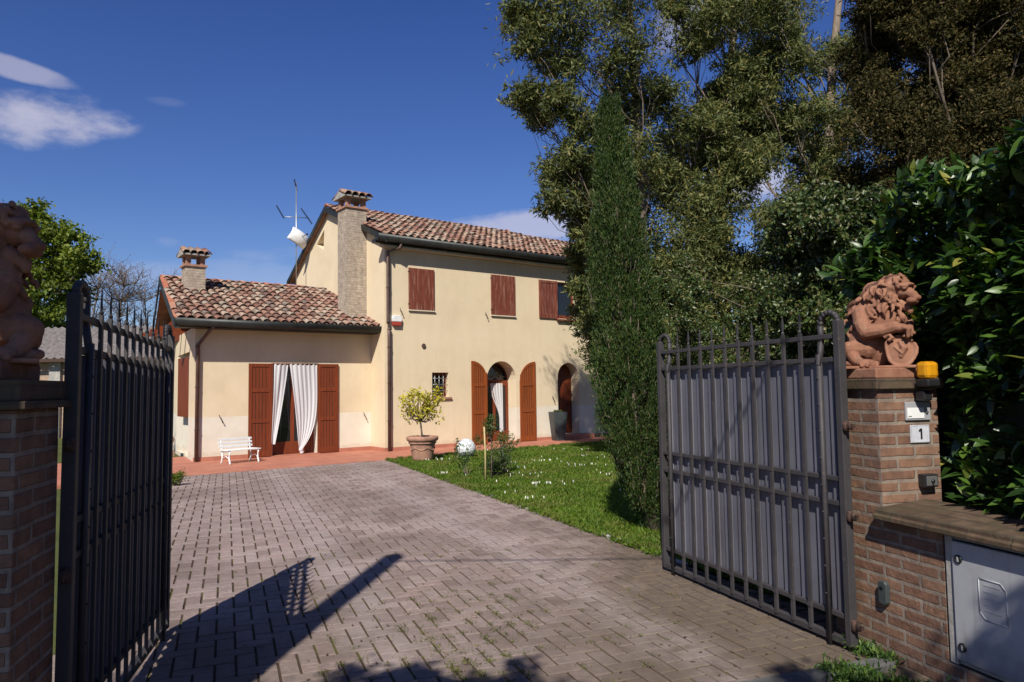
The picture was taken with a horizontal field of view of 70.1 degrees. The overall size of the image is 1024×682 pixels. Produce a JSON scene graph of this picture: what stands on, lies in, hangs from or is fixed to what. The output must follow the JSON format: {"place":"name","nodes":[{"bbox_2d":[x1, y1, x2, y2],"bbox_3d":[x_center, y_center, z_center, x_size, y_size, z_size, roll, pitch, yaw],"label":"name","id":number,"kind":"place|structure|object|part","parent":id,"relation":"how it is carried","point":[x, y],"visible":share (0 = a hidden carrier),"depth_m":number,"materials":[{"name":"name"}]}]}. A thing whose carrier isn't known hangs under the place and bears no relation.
{"place":"outdoors","nodes":[
{"label":"outdoors","id":0,"kind":"place"},
{"bbox_2d":[57,436,611,488],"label":"terrace","id":1,"kind":"structure","parent":0,"point":[192,468],"depth_m":16.16,"materials":[{"name":"tile"}]},
{"bbox_2d":[218,437,260,464],"bbox_3d":[-5.916,2.381,15.880,0.456,0.547,0.789,-4,-5,40],"label":"garden bench","id":2,"kind":"object","parent":1,"relation":"on","point":[220,443],"visible":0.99,"depth_m":15.94,"materials":[{"name":"white paint"}]},
{"bbox_2d":[548,410,567,440],"bbox_3d":[1.332,2.415,21.119,0.429,0.907,0.438,1,-4,-20],"label":"tall planter","id":3,"kind":"object","parent":1,"relation":"on","point":[558,420],"visible":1,"depth_m":20.96,"materials":[{"name":"grey plastic"}]},
{"bbox_2d":[53,438,836,654],"bbox_3d":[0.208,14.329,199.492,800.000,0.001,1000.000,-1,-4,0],"label":"ground","id":4,"kind":"structure","parent":0,"point":[798,603],"depth_m":6.27,"materials":[{"name":"green plant"}]},
{"bbox_2d":[0,362,71,681],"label":"brick pillar","id":5,"kind":"structure","parent":4,"relation":"on","point":[31,402],"depth_m":2.65,"materials":[{"name":"brick"}]},
{"bbox_2d":[0,200,46,364],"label":"lion statue","id":6,"kind":"object","parent":5,"relation":"on","point":[22,328],"visible":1,"depth_m":2.73,"materials":[{"name":"stone"}]},
{"bbox_2d":[2,197,111,327],"bbox_3d":[-22.750,-1.503,33.619,9.525,11.292,7.234,-1,-4,0],"label":"broadleaf tree","id":7,"kind":"object","parent":4,"relation":"on","point":[66,260],"visible":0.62,"depth_m":32.85,"materials":[{"name":"green plant"}]},
{"bbox_2d":[49,246,135,326],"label":"bare tree","id":8,"kind":"object","parent":4,"relation":"on","point":[96,295],"visible":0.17,"depth_m":43.35,"materials":[{"name":"brown plant"}]},
{"bbox_2d":[39,326,161,437],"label":"outbuilding","id":9,"kind":"structure","parent":4,"relation":"on","point":[52,361],"depth_m":27.16,"materials":[{"name":"concrete"}]},
{"bbox_2d":[89,244,167,326],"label":"bare tree","id":10,"kind":"object","parent":4,"relation":"on","point":[123,298],"visible":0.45,"depth_m":44.05,"materials":[{"name":"brown plant"}]},
{"bbox_2d":[104,267,180,325],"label":"bare tree","id":11,"kind":"object","parent":4,"relation":"on","point":[145,310],"visible":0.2,"depth_m":45.27,"materials":[{"name":"brown plant"}]},
{"bbox_2d":[143,188,673,461],"bbox_3d":[-1.951,-0.417,23.089,17.480,7.029,6.820,2,-5,-37],"label":"farmhouse","id":12,"kind":"object","parent":4,"relation":"on","point":[478,309],"visible":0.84,"depth_m":19.01,"materials":[{"name":"paint"}]},
{"bbox_2d":[271,364,287,443],"bbox_3d":[-5.508,1.487,17.338,0.399,1.900,0.061,2,-5,-37],"label":"curtain","id":13,"kind":"object","parent":12,"relation":"attached to","point":[280,373],"visible":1,"depth_m":17.32,"materials":[{"name":"white fabric"}]},
{"bbox_2d":[272,364,313,454],"bbox_3d":[-5.344,1.647,17.759,1.075,2.170,0.054,2,-5,-37],"label":"door","id":14,"kind":"structure","parent":12,"relation":"in","point":[286,442],"depth_m":17.69,"materials":[{"name":"red wood"}]},
{"bbox_2d":[276,179,311,284],"bbox_3d":[-6.521,-2.828,21.941,1.258,4.090,0.640,2,-5,-37],"label":"tv antenna","id":15,"kind":"object","parent":12,"relation":"attached to","point":[298,237],"visible":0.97,"depth_m":21.97,"materials":[{"name":"metal"}]},
{"bbox_2d":[290,364,316,453],"bbox_3d":[-5.038,1.639,17.673,0.699,2.175,0.084,2,-5,-37],"label":"curtain","id":16,"kind":"object","parent":12,"relation":"attached to","point":[304,380],"visible":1,"depth_m":17.71,"materials":[{"name":"white fabric"}]},
{"bbox_2d":[391,315,401,325],"bbox_3d":[-2.925,-0.518,18.523,0.268,0.260,0.090,2,-5,-37],"label":"alarm siren","id":17,"kind":"object","parent":12,"relation":"attached to","point":[396,320],"visible":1,"depth_m":18.48,"materials":[{"name":"white paint"}]},
{"bbox_2d":[431,373,451,398],"bbox_3d":[-1.912,1.182,19.310,0.610,0.685,0.250,2,-5,-37],"label":"window","id":18,"kind":"structure","parent":12,"relation":"in","point":[439,378],"depth_m":19.39,"materials":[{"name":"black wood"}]},
{"bbox_2d":[490,383,502,431],"bbox_3d":[-0.436,1.892,20.758,0.430,1.380,0.020,2,-5,-37],"label":"curtain","id":19,"kind":"object","parent":12,"relation":"attached to","point":[497,389],"visible":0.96,"depth_m":20.81,"materials":[{"name":"white fabric"}]},
{"bbox_2d":[487,363,508,440],"bbox_3d":[-0.536,1.714,20.776,1.019,2.240,0.133,2,-5,-37],"label":"door","id":20,"kind":"structure","parent":12,"relation":"in","point":[496,373],"depth_m":20.89,"materials":[{"name":"red wood"}]},
{"bbox_2d":[558,364,571,432],"bbox_3d":[1.486,1.742,22.239,0.835,2.112,0.078,2,-5,-37],"label":"door","id":21,"kind":"structure","parent":12,"relation":"in","point":[564,375],"depth_m":22.32,"materials":[{"name":"red wood"}]},
{"bbox_2d":[556,283,580,320],"bbox_3d":[1.696,-1.177,22.185,0.980,1.165,0.210,2,-5,-37],"label":"window","id":22,"kind":"structure","parent":12,"relation":"in","point":[563,299],"depth_m":22.16,"materials":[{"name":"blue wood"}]},
{"bbox_2d":[445,479,688,566],"bbox_3d":[-0.586,2.279,11.174,0.053,0.051,10.580,1,-4,-23],"label":"kerb strip","id":23,"kind":"object","parent":4,"relation":"on","point":[677,560],"visible":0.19,"depth_m":7.34,"materials":[{"name":"concrete"}]},
{"bbox_2d":[705,306,787,364],"bbox_3d":[8.901,0.850,29.729,7.444,5.189,5.214,-2,-4,22],"label":"background tree","id":24,"kind":"object","parent":4,"relation":"on","point":[776,351],"visible":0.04,"depth_m":28.79,"materials":[{"name":"green plant"}]},
{"bbox_2d":[741,657,895,681],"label":"kerb","id":25,"kind":"structure","parent":4,"relation":"on","point":[813,675],"depth_m":3.81,"materials":[{"name":"stone"}]},
{"bbox_2d":[836,368,942,651],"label":"brick pillar","id":26,"kind":"structure","parent":4,"relation":"on","point":[889,462],"depth_m":4.22,"materials":[{"name":"brick"}]},
{"bbox_2d":[844,273,920,368],"bbox_3d":[2.229,-0.119,4.438,0.444,0.580,0.348,-2,-4,22],"label":"lion statue","id":27,"kind":"object","parent":26,"relation":"on","point":[877,316],"visible":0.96,"depth_m":4.35,"materials":[{"name":"stone"}]},
{"bbox_2d":[904,401,930,420],"bbox_3d":[2.353,0.405,4.235,0.176,0.107,0.020,0,-4,-16],"label":"intercom panel","id":28,"kind":"object","parent":26,"relation":"attached to","point":[916,410],"visible":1,"depth_m":4.23,"materials":[{"name":"grey plastic"}]},
{"bbox_2d":[910,425,929,442],"bbox_3d":[2.365,0.538,4.234,0.134,0.102,0.011,0,-4,-16],"label":"number plate","id":29,"kind":"object","parent":26,"relation":"attached to","point":[919,433],"visible":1,"depth_m":4.23,"materials":[{"name":"ceramic"}]},
{"bbox_2d":[916,361,939,400],"bbox_3d":[2.371,0.230,4.181,0.092,0.225,0.112,0,-4,-16],"label":"flashing light","id":30,"kind":"object","parent":26,"relation":"attached to","point":[927,372],"visible":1,"depth_m":4.15,"materials":[{"name":"orange plastic"}]},
{"bbox_2d":[918,473,937,487],"bbox_3d":[2.399,0.801,4.198,0.098,0.074,0.064,0,-4,-16],"label":"key switch","id":31,"kind":"object","parent":26,"relation":"attached to","point":[925,480],"visible":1,"depth_m":4.18,"materials":[{"name":"black plastic"}]},
{"bbox_2d":[872,499,1023,681],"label":"boundary wall","id":32,"kind":"structure","parent":4,"relation":"on","point":[915,532],"depth_m":3.85,"materials":[{"name":"brick"}]},
{"bbox_2d":[878,580,889,604],"bbox_3d":[2.089,1.414,4.104,0.035,0.130,0.060,0,-4,-16],"label":"photocell","id":33,"kind":"object","parent":32,"relation":"attached to","point":[883,592],"visible":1,"depth_m":4.09,"materials":[{"name":"grey plastic"}]},
{"bbox_2d":[944,535,1023,681],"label":"meter cabinet","id":34,"kind":"object","parent":32,"relation":"attached to","point":[985,589],"visible":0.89,"depth_m":3.49,"materials":[{"name":"metal"}]},
{"bbox_3d":[2.331,1.271,3.295,0.024,0.585,0.776,0,-4,-16],"label":"cabinet door","id":35,"kind":"part","parent":34,"relation":"part of","materials":[{"name":"plastic"}]},
{"bbox_2d":[52,460,936,681],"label":"driveway","id":36,"kind":"structure","parent":0,"point":[628,570],"depth_m":5.42,"materials":[{"name":"grey brick"}]},
{"bbox_2d":[54,280,174,681],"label":"gate leaf","id":37,"kind":"object","parent":36,"relation":"on","point":[113,585],"visible":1,"depth_m":3.53,"materials":[{"name":"paint"}]},
{"bbox_2d":[172,468,188,485],"bbox_3d":[-5.604,2.272,12.186,0.376,0.315,0.280,1,-4,-32],"label":"weed clump","id":38,"kind":"object","parent":36,"relation":"on","point":[176,476],"visible":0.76,"depth_m":12.17,"materials":[{"name":"green plant"}]},
{"bbox_2d":[303,544,682,681],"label":"joint moss","id":39,"kind":"object","parent":36,"relation":"on","point":[463,660],"visible":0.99,"depth_m":4.54,"materials":[{"name":"green plant"}]},
{"bbox_2d":[209,521,790,679],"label":"fallen leaves","id":40,"kind":"object","parent":36,"relation":"on","point":[499,627],"visible":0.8,"depth_m":4.49,"materials":[{"name":"brown plant"}]},
{"bbox_2d":[385,458,661,556],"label":"edge grass","id":41,"kind":"structure","parent":36,"relation":"on","point":[591,529],"depth_m":8.84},
{"bbox_2d":[656,310,863,647],"bbox_3d":[1.624,0.867,5.202,0.075,1.994,2.160,0,-4,-19],"label":"gate leaf","id":42,"kind":"object","parent":36,"relation":"on","point":[757,472],"visible":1,"depth_m":4.96,"materials":[{"name":"paint"}]},
{"bbox_2d":[809,635,951,681],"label":"foot weeds","id":43,"kind":"object","parent":36,"relation":"on","point":[846,672],"visible":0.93,"depth_m":3.83,"materials":[{"name":"green plant"}]},
{"bbox_2d":[0,0,1019,327],"label":"sky","id":44,"kind":"structure","parent":0,"point":[157,128],"materials":[{"name":"blue"}]},
{"bbox_2d":[393,440,788,597],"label":"lawn","id":45,"kind":"structure","parent":0,"point":[575,504],"depth_m":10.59,"materials":[{"name":"plant"}]},
{"bbox_2d":[406,435,438,460],"bbox_3d":[-1.945,2.329,15.872,0.700,0.530,0.700,-1,-4,0],"label":"flower pot","id":46,"kind":"object","parent":45,"relation":"on","point":[422,448],"visible":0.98,"depth_m":15.65,"materials":[{"name":"ceramic"}]},
{"bbox_2d":[398,383,444,436],"bbox_3d":[-1.960,1.536,15.944,1.066,1.245,0.956,-1,-4,0],"label":"lemon tree","id":47,"kind":"object","parent":46,"relation":"on","point":[426,408],"visible":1,"depth_m":15.83,"materials":[{"name":"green plant"}]},
{"bbox_2d":[454,438,460,459],"bbox_3d":[-1.162,2.316,15.624,0.186,0.507,0.239,-1,-4,0],"label":"sapling","id":48,"kind":"object","parent":45,"relation":"on","point":[456,449],"visible":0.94,"depth_m":15.59,"materials":[{"name":"green plant"}]},
{"bbox_2d":[453,445,474,474],"bbox_3d":[-0.862,2.135,13.072,0.269,0.540,0.324,-4,-5,41],"label":"sapling","id":49,"kind":"object","parent":45,"relation":"on","point":[465,459],"visible":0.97,"depth_m":13.04,"materials":[{"name":"green plant"}]},
{"bbox_2d":[457,438,475,456],"bbox_3d":[-1.026,2.401,16.347,0.430,0.440,0.430,-1,-4,0],"label":"garden globe","id":50,"kind":"object","parent":45,"relation":"on","point":[470,444],"visible":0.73,"depth_m":16.20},
{"bbox_2d":[476,453,510,474],"bbox_3d":[-0.325,2.136,12.984,0.519,0.511,0.620,-4,-5,45],"label":"dark shrub","id":51,"kind":"object","parent":45,"relation":"on","point":[495,466],"visible":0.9,"depth_m":12.93,"materials":[{"name":"green plant"}]},
{"bbox_2d":[384,439,609,459],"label":"terrace edge grass","id":52,"kind":"structure","parent":45,"relation":"on","point":[499,448],"depth_m":18.61,"materials":[{"name":"green plant"}]},
{"bbox_2d":[473,413,521,478],"bbox_3d":[-0.256,1.800,12.319,0.842,1.184,0.370,-1,-4,0],"label":"young tree","id":53,"kind":"object","parent":45,"relation":"on","point":[487,424],"visible":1,"depth_m":12.31,"materials":[{"name":"green plant"}]},
{"bbox_2d":[492,428,517,471],"bbox_3d":[-0.142,2.003,13.398,0.485,0.824,0.482,0,-4,-17],"label":"leafy shrub","id":54,"kind":"object","parent":45,"relation":"on","point":[509,450],"visible":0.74,"depth_m":13.37,"materials":[{"name":"green plant"}]},
{"bbox_2d":[428,449,620,498],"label":"daisies","id":55,"kind":"object","parent":45,"relation":"on","point":[532,482],"visible":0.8,"depth_m":12.82,"materials":[{"name":"white plant"}]},
{"bbox_2d":[484,0,692,454],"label":"eucalyptus tree","id":56,"kind":"object","parent":45,"relation":"on","point":[565,175],"visible":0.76,"depth_m":14.37,"materials":[{"name":"green plant"}]},
{"bbox_2d":[582,89,675,530],"bbox_3d":[1.278,-0.351,7.967,1.063,4.911,1.058,-1,-4,0],"label":"cypress tree","id":57,"kind":"object","parent":45,"relation":"on","point":[620,271],"visible":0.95,"depth_m":7.79,"materials":[{"name":"green plant"}]},
{"bbox_2d":[560,142,751,389],"bbox_3d":[3.272,-0.960,15.913,4.510,7.187,2.823,-1,-4,0],"label":"bushy tree","id":58,"kind":"object","parent":45,"relation":"on","point":[693,198],"visible":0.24,"depth_m":15.58,"materials":[{"name":"green plant"}]},
{"bbox_2d":[637,0,808,360],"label":"eucalyptus tree","id":59,"kind":"object","parent":45,"relation":"on","point":[709,121],"visible":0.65,"depth_m":16.03,"materials":[{"name":"green plant"}]},
{"bbox_2d":[652,251,804,367],"bbox_3d":[4.566,0.340,13.076,4.190,4.159,2.198,-1,-4,0],"label":"thicket shrub","id":60,"kind":"object","parent":45,"relation":"on","point":[684,291],"visible":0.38,"depth_m":12.94,"materials":[{"name":"green plant"}]},
{"bbox_2d":[712,0,915,287],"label":"eucalyptus tree","id":61,"kind":"object","parent":45,"relation":"on","point":[811,157],"visible":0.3,"depth_m":16.05,"materials":[{"name":"green plant"}]},
{"bbox_2d":[753,177,933,363],"bbox_3d":[3.613,0.239,7.383,2.315,3.681,1.930,-1,-4,0],"label":"photinia shrub","id":62,"kind":"object","parent":45,"relation":"on","point":[810,238],"visible":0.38,"depth_m":6.99,"materials":[{"name":"green plant"}]},
{"bbox_2d":[818,115,1023,535],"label":"laurel hedge","id":63,"kind":"object","parent":45,"relation":"on","point":[966,278],"visible":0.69,"depth_m":4.03,"materials":[{"name":"green plant"}]},
{"bbox_2d":[820,0,1023,237],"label":"evergreen oak","id":64,"kind":"object","parent":45,"relation":"on","point":[965,101],"visible":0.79,"depth_m":9.03,"materials":[{"name":"green plant"}]}
]}

